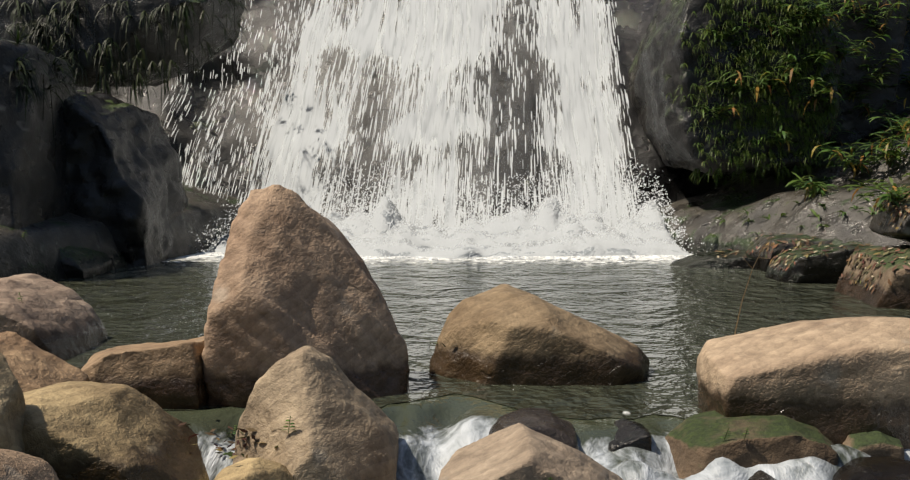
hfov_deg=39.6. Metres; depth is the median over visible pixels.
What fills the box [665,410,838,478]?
boulder
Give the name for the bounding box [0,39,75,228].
cliff block
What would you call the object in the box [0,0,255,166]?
vines
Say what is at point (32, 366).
boulder
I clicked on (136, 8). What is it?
cliff block
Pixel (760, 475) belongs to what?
boulder
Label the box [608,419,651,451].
rock
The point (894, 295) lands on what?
shelf slab
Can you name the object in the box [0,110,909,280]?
ground
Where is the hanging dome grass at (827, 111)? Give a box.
[661,0,846,188]
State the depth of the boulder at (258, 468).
6.01 m
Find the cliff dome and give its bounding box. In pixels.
[628,0,841,178]
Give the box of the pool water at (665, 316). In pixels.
[54,251,909,419]
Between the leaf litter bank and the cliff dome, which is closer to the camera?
the leaf litter bank
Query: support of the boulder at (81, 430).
on the ground at (35, 250)
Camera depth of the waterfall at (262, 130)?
19.39 m
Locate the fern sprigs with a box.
[17,230,748,479]
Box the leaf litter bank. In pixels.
[714,185,909,293]
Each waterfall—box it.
[195,5,317,188]
[261,0,642,231]
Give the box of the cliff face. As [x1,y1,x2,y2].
[824,0,908,146]
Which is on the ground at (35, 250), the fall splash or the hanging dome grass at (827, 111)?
the hanging dome grass at (827, 111)
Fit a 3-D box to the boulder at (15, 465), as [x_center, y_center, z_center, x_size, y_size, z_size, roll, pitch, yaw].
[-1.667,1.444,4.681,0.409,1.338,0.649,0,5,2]
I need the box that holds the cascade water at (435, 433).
[164,393,909,479]
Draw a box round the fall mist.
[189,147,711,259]
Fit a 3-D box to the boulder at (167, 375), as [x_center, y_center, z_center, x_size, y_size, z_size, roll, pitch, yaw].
[-1.840,0.964,7.752,0.890,0.791,0.872,0,5,2]
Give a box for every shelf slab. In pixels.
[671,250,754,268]
[745,234,833,271]
[765,244,881,283]
[835,245,909,308]
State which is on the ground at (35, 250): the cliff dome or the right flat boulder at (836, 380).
the cliff dome
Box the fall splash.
[208,195,689,257]
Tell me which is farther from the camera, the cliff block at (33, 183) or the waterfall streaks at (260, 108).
the waterfall streaks at (260, 108)
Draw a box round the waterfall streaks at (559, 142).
[248,0,638,230]
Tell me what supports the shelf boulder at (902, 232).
on the shelf slab at (894, 295)
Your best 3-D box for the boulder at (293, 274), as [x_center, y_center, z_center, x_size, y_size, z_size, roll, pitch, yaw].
[-0.895,0.507,7.883,1.225,1.707,1.084,0,5,2]
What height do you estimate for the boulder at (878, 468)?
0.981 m
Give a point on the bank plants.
(893, 192)
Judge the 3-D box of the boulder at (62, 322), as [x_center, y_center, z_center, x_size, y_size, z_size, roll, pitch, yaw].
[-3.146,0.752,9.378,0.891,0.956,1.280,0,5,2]
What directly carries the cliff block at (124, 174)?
on the ground at (35, 250)
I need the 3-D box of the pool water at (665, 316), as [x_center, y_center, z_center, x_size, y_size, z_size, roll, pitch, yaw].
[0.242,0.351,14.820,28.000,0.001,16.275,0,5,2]
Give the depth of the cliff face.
18.99 m
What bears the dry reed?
attached to the right flat boulder at (836, 380)
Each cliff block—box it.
[0,0,244,87]
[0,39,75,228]
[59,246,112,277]
[63,90,187,266]
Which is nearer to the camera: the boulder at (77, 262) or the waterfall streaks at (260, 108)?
the boulder at (77, 262)
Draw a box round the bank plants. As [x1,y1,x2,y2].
[694,0,909,237]
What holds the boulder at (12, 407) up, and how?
on the boulder at (81, 430)
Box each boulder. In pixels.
[0,273,107,359]
[0,331,88,391]
[0,352,25,452]
[0,449,58,479]
[22,381,208,479]
[81,336,208,409]
[202,185,409,407]
[214,457,294,479]
[233,345,398,479]
[429,284,649,385]
[438,423,622,479]
[489,408,578,449]
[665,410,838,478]
[696,316,909,448]
[748,470,776,479]
[832,456,909,479]
[869,185,909,241]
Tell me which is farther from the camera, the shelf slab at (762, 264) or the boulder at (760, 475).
the shelf slab at (762, 264)
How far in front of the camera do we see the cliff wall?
19.43 m
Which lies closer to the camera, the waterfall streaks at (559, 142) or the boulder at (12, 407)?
the boulder at (12, 407)
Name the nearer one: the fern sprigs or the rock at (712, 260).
the fern sprigs
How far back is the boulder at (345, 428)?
6.45 m
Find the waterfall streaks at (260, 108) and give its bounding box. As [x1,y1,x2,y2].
[161,0,308,204]
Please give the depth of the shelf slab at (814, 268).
13.46 m
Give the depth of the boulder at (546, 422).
6.75 m
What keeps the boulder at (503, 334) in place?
in the pool water at (665, 316)
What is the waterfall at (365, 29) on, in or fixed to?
attached to the waterfall streaks at (559, 142)
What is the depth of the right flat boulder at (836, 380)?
6.75 m
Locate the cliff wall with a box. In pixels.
[75,0,909,224]
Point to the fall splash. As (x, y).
(547, 217)
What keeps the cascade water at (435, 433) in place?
on the ground at (35, 250)
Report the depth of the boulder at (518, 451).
6.09 m
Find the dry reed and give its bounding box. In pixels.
[734,230,779,334]

